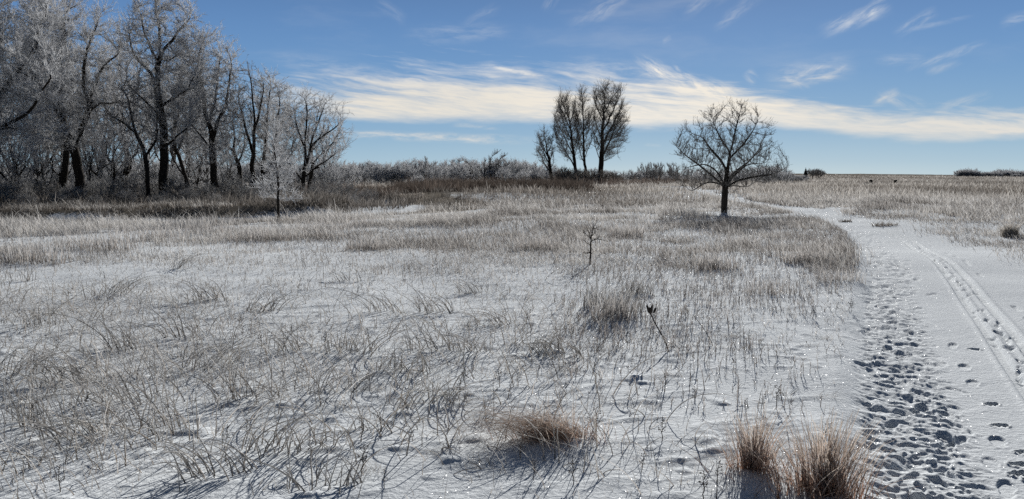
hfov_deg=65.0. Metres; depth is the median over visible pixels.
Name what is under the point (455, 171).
willow bush
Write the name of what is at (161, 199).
frosted bush
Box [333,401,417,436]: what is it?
grass tuft
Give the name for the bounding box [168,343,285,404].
grass tuft
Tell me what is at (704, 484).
weed stalk
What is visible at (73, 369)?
grass tuft
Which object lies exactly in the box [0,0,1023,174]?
sky
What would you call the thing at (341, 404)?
tuft
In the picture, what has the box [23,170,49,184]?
willow bush
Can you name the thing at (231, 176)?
willow bush
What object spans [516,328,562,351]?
grass tuft
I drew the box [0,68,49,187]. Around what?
bare tree
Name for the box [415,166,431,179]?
willow bush
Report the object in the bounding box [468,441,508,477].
tuft
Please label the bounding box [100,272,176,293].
grass tuft
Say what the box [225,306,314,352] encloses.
grass tuft
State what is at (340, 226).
stalk stand
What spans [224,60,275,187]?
bare tree
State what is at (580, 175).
willow bush
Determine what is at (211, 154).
bare tree
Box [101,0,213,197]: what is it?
bare tree
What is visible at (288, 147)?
bare tree
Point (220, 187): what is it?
frosted bush
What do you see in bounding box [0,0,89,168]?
bare tree
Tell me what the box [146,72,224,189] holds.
bare tree
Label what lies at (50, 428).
grass tuft
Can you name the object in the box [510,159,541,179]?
willow bush
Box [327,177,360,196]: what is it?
frosted bush
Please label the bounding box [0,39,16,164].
bare tree
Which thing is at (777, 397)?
weed stalk
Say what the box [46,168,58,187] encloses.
willow bush
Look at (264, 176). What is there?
willow bush
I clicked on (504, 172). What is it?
willow bush
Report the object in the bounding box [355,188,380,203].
frosted bush
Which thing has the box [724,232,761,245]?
stalk stand
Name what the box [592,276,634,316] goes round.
grass tuft
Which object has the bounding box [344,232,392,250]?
stalk stand
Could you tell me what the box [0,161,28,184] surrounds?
willow bush
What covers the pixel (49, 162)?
bare tree
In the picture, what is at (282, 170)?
frosted sapling
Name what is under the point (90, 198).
frosted bush
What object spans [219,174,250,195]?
frosted bush
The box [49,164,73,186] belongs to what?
willow bush
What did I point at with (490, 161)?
poplar sapling
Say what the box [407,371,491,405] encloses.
grass tuft
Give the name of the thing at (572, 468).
weed stalk
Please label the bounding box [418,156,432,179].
poplar sapling
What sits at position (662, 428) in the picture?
weed stalk
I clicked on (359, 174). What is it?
willow bush
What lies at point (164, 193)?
frosted bush
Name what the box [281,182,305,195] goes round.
frosted bush
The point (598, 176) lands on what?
willow bush
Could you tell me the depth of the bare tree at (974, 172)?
631.35 m
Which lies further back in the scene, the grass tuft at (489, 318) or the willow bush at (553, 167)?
the willow bush at (553, 167)
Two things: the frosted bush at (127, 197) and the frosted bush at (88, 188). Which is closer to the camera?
the frosted bush at (127, 197)
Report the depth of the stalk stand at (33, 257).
14.38 m
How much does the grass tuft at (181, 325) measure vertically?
0.504 m
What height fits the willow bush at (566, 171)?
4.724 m
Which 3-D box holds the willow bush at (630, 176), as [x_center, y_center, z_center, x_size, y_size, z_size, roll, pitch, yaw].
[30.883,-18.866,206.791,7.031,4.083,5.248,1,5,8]
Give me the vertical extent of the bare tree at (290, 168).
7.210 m
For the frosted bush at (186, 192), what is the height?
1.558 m
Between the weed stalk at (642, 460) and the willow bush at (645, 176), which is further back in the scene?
the willow bush at (645, 176)
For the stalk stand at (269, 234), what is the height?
0.711 m
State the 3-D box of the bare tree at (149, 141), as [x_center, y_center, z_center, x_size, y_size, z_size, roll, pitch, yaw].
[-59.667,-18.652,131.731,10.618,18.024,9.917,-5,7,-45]
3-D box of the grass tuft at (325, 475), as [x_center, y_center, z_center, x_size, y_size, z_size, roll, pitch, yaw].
[-1.083,1.139,4.317,0.731,0.220,0.574,0,5,0]
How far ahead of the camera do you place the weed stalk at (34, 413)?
5.12 m
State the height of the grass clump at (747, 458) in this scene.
0.410 m
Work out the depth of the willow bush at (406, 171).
209.71 m
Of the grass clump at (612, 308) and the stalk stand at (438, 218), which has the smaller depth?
the grass clump at (612, 308)
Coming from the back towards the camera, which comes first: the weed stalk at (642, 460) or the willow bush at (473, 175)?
the willow bush at (473, 175)
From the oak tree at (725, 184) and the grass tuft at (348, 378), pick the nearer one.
the grass tuft at (348, 378)
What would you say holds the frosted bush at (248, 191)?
on the ground at (516, 480)
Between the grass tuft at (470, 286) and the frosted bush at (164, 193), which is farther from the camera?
the frosted bush at (164, 193)
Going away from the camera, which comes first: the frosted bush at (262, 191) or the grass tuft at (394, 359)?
the grass tuft at (394, 359)
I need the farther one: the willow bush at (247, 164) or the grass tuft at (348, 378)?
the willow bush at (247, 164)
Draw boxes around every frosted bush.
[0,171,39,197]
[0,181,20,203]
[12,192,41,205]
[18,176,59,199]
[47,190,67,202]
[57,182,84,198]
[60,184,87,199]
[70,174,107,198]
[85,193,106,205]
[86,174,128,200]
[113,188,139,203]
[114,174,145,199]
[136,176,169,194]
[147,192,165,203]
[156,191,175,202]
[160,177,192,197]
[177,187,198,200]
[190,181,217,199]
[206,176,230,192]
[206,192,223,201]
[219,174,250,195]
[234,181,259,200]
[252,184,271,198]
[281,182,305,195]
[300,185,322,195]
[306,176,338,194]
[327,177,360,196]
[344,193,359,204]
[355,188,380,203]
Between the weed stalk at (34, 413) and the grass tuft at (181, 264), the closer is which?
the weed stalk at (34, 413)
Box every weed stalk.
[27,402,38,426]
[54,465,64,491]
[221,424,230,447]
[358,416,367,441]
[358,444,368,474]
[460,362,468,385]
[495,369,501,386]
[568,457,577,483]
[593,406,600,430]
[639,449,647,471]
[657,416,666,440]
[698,471,708,498]
[774,384,781,408]
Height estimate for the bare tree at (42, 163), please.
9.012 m
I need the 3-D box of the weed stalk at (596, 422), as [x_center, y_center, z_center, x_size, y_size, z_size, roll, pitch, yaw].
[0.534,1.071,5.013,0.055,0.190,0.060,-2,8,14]
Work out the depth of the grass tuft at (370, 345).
7.29 m
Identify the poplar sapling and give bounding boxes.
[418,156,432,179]
[463,159,474,177]
[477,157,489,177]
[486,149,500,177]
[494,151,507,171]
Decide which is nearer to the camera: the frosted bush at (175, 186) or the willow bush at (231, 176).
the frosted bush at (175, 186)
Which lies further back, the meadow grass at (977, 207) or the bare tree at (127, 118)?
the bare tree at (127, 118)
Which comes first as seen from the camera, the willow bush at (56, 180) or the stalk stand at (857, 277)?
the stalk stand at (857, 277)
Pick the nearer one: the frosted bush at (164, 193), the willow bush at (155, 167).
the frosted bush at (164, 193)
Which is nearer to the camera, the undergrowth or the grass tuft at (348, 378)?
the grass tuft at (348, 378)
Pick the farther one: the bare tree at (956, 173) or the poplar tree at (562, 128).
the bare tree at (956, 173)
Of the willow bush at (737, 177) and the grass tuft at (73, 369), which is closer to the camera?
the grass tuft at (73, 369)
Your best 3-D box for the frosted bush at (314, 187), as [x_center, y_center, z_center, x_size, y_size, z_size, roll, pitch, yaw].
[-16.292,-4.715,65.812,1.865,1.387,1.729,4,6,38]
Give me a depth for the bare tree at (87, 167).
95.36 m
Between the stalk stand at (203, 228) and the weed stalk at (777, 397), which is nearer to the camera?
the weed stalk at (777, 397)
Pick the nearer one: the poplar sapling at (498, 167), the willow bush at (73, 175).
the willow bush at (73, 175)
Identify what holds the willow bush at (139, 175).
on the ground at (516, 480)
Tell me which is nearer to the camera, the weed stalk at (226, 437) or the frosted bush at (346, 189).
the weed stalk at (226, 437)
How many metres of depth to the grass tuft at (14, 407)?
5.24 m
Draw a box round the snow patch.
[284,206,416,218]
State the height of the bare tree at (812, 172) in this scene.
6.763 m
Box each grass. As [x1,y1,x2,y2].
[0,174,1023,217]
[0,189,1023,275]
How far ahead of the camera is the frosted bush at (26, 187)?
69.72 m
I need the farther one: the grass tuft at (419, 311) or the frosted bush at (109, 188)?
the frosted bush at (109, 188)
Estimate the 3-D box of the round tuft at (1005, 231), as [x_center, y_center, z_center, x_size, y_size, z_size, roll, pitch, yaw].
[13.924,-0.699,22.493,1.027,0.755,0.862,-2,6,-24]
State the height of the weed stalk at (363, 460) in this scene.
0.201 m
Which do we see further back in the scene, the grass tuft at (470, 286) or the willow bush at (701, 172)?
the willow bush at (701, 172)
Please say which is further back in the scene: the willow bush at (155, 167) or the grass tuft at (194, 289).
the willow bush at (155, 167)
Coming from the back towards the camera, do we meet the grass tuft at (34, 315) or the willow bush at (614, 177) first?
the willow bush at (614, 177)
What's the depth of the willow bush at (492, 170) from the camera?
214.65 m
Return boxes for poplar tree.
[532,126,556,175]
[547,86,582,172]
[569,84,596,171]
[586,77,631,179]
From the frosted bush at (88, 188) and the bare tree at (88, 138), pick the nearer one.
the frosted bush at (88, 188)
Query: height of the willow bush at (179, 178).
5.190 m
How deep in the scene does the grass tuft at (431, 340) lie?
7.53 m
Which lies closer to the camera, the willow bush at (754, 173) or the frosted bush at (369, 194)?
the frosted bush at (369, 194)
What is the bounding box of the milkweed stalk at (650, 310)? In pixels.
[646,305,668,350]
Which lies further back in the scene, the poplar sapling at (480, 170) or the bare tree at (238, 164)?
the poplar sapling at (480, 170)
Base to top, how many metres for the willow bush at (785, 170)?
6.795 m
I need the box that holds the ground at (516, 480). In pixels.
[0,174,1023,498]
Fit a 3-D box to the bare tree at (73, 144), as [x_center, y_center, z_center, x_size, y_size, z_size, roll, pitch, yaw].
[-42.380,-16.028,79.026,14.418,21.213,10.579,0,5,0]
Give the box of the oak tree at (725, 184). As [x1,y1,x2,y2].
[666,97,791,212]
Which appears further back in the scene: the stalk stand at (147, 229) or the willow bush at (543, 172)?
the willow bush at (543, 172)
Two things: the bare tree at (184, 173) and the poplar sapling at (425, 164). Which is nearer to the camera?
the bare tree at (184, 173)
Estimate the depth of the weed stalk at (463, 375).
6.06 m
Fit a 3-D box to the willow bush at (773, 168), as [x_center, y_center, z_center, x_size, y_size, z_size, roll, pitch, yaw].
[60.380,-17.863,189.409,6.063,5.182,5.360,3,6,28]
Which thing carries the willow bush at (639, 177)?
on the ground at (516, 480)
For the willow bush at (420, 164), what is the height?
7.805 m
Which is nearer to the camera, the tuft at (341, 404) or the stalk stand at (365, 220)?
the tuft at (341, 404)
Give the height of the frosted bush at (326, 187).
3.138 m
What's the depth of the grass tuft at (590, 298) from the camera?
9.91 m
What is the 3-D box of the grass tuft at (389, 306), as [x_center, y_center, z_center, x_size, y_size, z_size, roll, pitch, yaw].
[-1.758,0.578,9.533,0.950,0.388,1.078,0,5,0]
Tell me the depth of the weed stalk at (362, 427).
4.84 m
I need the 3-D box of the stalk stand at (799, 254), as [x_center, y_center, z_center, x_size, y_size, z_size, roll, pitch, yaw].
[5.276,0.035,14.531,0.972,0.442,0.779,0,5,0]
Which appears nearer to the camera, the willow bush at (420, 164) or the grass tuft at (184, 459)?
the grass tuft at (184, 459)
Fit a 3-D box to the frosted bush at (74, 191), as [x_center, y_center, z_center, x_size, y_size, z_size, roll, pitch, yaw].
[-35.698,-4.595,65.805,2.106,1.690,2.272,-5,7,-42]
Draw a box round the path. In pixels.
[660,186,1023,498]
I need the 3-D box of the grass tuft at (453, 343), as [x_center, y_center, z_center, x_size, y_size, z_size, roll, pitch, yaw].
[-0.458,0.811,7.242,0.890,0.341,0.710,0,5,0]
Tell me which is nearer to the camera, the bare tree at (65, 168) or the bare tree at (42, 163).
the bare tree at (65, 168)
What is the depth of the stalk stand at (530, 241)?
17.71 m
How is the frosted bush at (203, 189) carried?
on the ground at (516, 480)
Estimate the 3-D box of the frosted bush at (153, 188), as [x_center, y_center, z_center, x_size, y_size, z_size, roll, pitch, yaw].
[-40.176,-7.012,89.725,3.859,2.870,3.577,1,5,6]
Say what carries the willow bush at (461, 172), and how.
on the ground at (516, 480)
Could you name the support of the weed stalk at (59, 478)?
on the ground at (516, 480)
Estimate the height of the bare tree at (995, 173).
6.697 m
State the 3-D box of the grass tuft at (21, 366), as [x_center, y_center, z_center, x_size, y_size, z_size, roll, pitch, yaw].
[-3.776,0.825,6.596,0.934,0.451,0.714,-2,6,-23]
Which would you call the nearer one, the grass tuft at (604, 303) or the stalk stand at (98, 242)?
the grass tuft at (604, 303)
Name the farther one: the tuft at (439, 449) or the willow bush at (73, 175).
the willow bush at (73, 175)
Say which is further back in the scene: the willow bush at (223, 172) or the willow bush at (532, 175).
the willow bush at (532, 175)
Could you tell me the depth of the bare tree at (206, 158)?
120.83 m
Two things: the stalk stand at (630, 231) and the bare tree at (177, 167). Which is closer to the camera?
the stalk stand at (630, 231)
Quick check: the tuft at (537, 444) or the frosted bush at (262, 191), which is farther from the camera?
the frosted bush at (262, 191)
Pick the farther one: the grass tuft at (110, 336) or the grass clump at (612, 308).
the grass clump at (612, 308)
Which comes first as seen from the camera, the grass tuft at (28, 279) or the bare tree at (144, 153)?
the grass tuft at (28, 279)
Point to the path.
(939, 371)
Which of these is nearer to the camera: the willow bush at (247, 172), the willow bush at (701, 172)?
the willow bush at (247, 172)
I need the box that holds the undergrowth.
[0,168,700,220]
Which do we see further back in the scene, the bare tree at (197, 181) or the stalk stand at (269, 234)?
the bare tree at (197, 181)
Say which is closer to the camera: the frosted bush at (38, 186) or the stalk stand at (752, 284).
the stalk stand at (752, 284)
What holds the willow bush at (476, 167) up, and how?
on the ground at (516, 480)
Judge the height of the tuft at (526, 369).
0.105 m
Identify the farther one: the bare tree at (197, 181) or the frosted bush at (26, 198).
the bare tree at (197, 181)
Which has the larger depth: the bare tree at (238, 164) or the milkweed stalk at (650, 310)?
the bare tree at (238, 164)
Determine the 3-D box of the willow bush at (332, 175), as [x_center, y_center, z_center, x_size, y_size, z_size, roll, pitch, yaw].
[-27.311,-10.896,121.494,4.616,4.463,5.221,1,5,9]
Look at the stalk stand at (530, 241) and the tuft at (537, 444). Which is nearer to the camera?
the tuft at (537, 444)
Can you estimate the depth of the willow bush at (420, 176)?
149.19 m
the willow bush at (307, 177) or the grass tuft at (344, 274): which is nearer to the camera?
the grass tuft at (344, 274)
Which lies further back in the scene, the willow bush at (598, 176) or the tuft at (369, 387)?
the willow bush at (598, 176)
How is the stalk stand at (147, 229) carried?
on the ground at (516, 480)
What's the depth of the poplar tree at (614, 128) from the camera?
187.43 m
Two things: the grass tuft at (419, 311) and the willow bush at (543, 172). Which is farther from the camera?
the willow bush at (543, 172)
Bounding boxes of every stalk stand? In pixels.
[0,235,82,264]
[50,223,143,251]
[108,214,199,241]
[169,212,241,234]
[229,218,298,241]
[293,211,354,230]
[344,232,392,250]
[351,209,398,226]
[415,206,461,224]
[509,231,561,250]
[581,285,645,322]
[606,220,645,237]
[654,201,685,214]
[696,248,740,269]
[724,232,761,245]
[737,268,794,294]
[776,239,832,263]
[815,266,866,283]
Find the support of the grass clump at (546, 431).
on the ground at (516, 480)
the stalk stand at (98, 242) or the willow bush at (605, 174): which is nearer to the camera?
the stalk stand at (98, 242)
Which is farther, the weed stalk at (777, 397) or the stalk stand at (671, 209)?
the stalk stand at (671, 209)
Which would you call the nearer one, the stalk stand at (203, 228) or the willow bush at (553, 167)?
the stalk stand at (203, 228)
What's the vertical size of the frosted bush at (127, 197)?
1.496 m
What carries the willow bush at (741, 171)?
on the ground at (516, 480)
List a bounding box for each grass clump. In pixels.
[369,394,633,481]
[660,396,817,492]
[707,404,926,498]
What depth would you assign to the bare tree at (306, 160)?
85.09 m
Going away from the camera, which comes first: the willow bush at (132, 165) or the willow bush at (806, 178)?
the willow bush at (132, 165)
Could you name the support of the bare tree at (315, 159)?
on the ground at (516, 480)
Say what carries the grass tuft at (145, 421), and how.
on the ground at (516, 480)
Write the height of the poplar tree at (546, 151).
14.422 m
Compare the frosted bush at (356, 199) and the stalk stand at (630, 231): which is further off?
the frosted bush at (356, 199)
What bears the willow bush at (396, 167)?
on the ground at (516, 480)
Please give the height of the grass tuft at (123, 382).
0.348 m
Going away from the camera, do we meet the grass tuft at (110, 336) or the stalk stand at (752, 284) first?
the grass tuft at (110, 336)
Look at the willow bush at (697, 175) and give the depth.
220.48 m
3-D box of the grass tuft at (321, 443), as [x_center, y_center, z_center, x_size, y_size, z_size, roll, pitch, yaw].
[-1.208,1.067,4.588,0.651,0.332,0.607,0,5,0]
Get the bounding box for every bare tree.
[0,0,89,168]
[0,6,92,193]
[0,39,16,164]
[0,43,80,188]
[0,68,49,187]
[0,130,41,192]
[4,0,146,194]
[24,128,62,189]
[39,84,84,181]
[44,65,109,171]
[67,63,146,183]
[69,122,108,191]
[75,35,155,186]
[90,119,134,191]
[98,71,170,197]
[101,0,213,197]
[117,88,169,184]
[136,73,194,187]
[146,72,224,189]
[148,25,217,185]
[163,19,255,187]
[180,99,229,185]
[180,127,221,192]
[203,95,261,186]
[215,138,245,183]
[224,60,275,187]
[239,63,301,187]
[244,99,317,187]
[259,142,291,188]
[267,82,359,189]
[279,147,294,186]
[287,94,352,191]
[307,122,340,183]
[803,168,824,178]
[952,169,970,176]
[957,167,980,175]
[985,171,1003,176]
[1004,169,1022,175]
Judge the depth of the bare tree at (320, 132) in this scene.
124.30 m
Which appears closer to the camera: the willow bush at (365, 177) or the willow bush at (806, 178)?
the willow bush at (365, 177)
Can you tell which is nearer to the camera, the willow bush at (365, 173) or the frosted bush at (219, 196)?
the frosted bush at (219, 196)
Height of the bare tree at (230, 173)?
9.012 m
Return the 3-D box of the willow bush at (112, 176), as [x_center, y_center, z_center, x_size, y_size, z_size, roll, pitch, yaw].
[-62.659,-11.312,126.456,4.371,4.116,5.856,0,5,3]
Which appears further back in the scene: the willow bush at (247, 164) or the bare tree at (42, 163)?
the willow bush at (247, 164)
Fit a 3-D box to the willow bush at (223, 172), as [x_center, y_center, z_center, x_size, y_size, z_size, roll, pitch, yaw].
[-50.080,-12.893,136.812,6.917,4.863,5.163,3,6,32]
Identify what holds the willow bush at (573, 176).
on the ground at (516, 480)
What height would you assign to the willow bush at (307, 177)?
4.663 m
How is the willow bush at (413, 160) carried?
on the ground at (516, 480)
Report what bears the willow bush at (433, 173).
on the ground at (516, 480)
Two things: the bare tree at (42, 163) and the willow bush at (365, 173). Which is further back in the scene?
the willow bush at (365, 173)
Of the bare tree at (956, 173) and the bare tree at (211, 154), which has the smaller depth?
the bare tree at (211, 154)
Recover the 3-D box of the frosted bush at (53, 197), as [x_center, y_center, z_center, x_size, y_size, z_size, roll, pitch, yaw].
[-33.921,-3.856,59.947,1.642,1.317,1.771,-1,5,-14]
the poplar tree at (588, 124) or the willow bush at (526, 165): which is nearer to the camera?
the poplar tree at (588, 124)
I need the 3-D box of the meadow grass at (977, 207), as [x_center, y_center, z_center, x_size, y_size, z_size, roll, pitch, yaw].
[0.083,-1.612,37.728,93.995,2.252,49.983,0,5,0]
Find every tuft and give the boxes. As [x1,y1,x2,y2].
[0,257,36,281]
[0,323,111,378]
[0,372,92,429]
[0,390,121,443]
[2,336,104,384]
[10,298,68,326]
[24,365,186,435]
[35,309,163,352]
[50,350,152,404]
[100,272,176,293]
[102,286,232,339]
[120,405,261,482]
[153,276,226,301]
[166,249,219,268]
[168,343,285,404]
[182,325,278,371]
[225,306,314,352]
[233,431,372,496]
[239,401,358,457]
[242,396,366,456]
[246,285,307,312]
[310,350,393,391]
[314,391,375,413]
[321,320,410,353]
[322,286,403,312]
[325,267,360,281]
[332,456,385,484]
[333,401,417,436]
[344,374,392,392]
[370,309,449,351]
[372,280,453,313]
[377,340,447,371]
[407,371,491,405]
[411,326,506,351]
[415,442,453,457]
[444,278,487,293]
[450,301,510,326]
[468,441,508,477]
[508,363,539,373]
[509,332,583,359]
[509,440,559,453]
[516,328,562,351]
[583,273,616,307]
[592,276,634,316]
[608,282,649,312]
[622,271,657,294]
[815,383,845,398]
[870,220,897,226]
[994,215,1023,236]
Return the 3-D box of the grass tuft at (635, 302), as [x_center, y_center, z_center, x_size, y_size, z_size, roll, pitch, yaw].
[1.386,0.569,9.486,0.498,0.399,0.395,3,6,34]
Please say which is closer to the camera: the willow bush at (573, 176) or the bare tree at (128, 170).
the bare tree at (128, 170)
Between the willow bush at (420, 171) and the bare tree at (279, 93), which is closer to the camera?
the bare tree at (279, 93)
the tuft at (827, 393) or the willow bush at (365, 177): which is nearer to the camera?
the tuft at (827, 393)
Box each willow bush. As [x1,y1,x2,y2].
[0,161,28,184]
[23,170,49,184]
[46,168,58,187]
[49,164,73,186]
[70,166,107,185]
[104,166,129,183]
[110,164,144,185]
[112,156,149,181]
[134,160,150,185]
[137,158,177,188]
[167,169,191,187]
[178,162,209,187]
[210,163,232,184]
[220,165,246,184]
[235,161,259,188]
[236,163,267,185]
[257,165,283,187]
[282,164,318,186]
[301,155,335,187]
[317,164,344,185]
[327,158,360,185]
[341,166,363,184]
[349,159,376,182]
[356,161,382,182]
[362,161,397,183]
[380,160,415,182]
[390,167,416,182]
[398,157,431,181]
[403,158,438,180]
[411,174,424,181]
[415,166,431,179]
[425,162,448,180]
[434,159,472,179]
[439,155,478,166]
[447,165,469,181]
[450,162,478,180]
[464,159,488,180]
[482,156,524,177]
[482,162,510,180]
[495,165,513,179]
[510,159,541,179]
[516,170,529,180]
[524,164,545,179]
[528,171,543,178]
[540,163,560,178]
[550,171,570,179]
[554,165,578,177]
[563,175,577,180]
[570,168,589,180]
[581,169,602,180]
[596,168,616,180]
[608,173,623,180]
[620,170,643,180]
[628,172,644,181]
[632,170,651,180]
[680,168,699,180]
[690,173,703,180]
[695,166,718,180]
[735,165,760,180]
[735,171,750,181]
[749,165,771,181]
[755,164,780,182]
[772,164,791,180]
[780,171,796,182]
[795,175,809,181]
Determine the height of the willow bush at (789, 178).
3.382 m
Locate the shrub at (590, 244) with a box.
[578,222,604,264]
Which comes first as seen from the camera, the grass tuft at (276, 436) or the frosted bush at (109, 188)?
the grass tuft at (276, 436)
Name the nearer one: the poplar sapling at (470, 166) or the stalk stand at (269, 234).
the stalk stand at (269, 234)
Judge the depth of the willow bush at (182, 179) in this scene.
125.64 m
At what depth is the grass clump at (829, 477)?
4.04 m
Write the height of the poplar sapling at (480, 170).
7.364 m
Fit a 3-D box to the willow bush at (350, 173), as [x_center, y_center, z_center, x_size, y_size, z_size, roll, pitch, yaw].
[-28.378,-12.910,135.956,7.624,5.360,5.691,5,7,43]
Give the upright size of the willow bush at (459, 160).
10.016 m
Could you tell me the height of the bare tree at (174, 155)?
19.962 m
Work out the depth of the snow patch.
59.32 m
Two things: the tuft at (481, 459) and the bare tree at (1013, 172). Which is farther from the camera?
the bare tree at (1013, 172)
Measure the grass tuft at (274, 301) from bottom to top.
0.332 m
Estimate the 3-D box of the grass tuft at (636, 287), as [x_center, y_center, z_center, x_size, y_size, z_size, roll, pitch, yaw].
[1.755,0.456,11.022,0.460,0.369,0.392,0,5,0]
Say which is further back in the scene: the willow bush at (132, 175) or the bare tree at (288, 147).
the willow bush at (132, 175)
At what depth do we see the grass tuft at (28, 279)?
12.12 m
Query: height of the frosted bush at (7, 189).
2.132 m
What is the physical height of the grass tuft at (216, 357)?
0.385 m
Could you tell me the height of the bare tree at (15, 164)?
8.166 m
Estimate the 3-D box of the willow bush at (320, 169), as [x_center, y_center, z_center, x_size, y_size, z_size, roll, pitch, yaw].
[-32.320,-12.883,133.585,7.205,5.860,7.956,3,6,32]
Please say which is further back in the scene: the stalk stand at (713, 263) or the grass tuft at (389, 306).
the stalk stand at (713, 263)
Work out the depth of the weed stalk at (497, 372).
6.07 m
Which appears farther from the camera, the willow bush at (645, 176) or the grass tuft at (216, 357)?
the willow bush at (645, 176)
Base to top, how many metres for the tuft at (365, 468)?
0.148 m
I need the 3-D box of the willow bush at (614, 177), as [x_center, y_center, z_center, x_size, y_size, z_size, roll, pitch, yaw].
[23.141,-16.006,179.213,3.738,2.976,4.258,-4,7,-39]
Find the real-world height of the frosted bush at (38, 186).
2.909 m
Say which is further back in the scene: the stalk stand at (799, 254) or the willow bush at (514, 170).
the willow bush at (514, 170)
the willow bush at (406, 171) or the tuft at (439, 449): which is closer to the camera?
the tuft at (439, 449)
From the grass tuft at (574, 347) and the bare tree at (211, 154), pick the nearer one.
the grass tuft at (574, 347)
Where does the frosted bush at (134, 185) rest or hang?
on the ground at (516, 480)
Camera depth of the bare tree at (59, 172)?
116.94 m
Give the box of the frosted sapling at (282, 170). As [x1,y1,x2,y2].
[246,100,301,218]
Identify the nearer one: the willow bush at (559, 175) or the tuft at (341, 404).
the tuft at (341, 404)
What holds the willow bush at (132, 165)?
on the ground at (516, 480)
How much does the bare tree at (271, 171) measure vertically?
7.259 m
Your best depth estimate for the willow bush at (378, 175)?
204.43 m
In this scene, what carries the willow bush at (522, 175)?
on the ground at (516, 480)
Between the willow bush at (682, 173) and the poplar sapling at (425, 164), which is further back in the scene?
the willow bush at (682, 173)
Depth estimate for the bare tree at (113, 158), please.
99.27 m
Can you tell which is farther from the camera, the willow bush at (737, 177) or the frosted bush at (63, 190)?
the willow bush at (737, 177)
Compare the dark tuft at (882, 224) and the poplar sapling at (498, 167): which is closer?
the dark tuft at (882, 224)

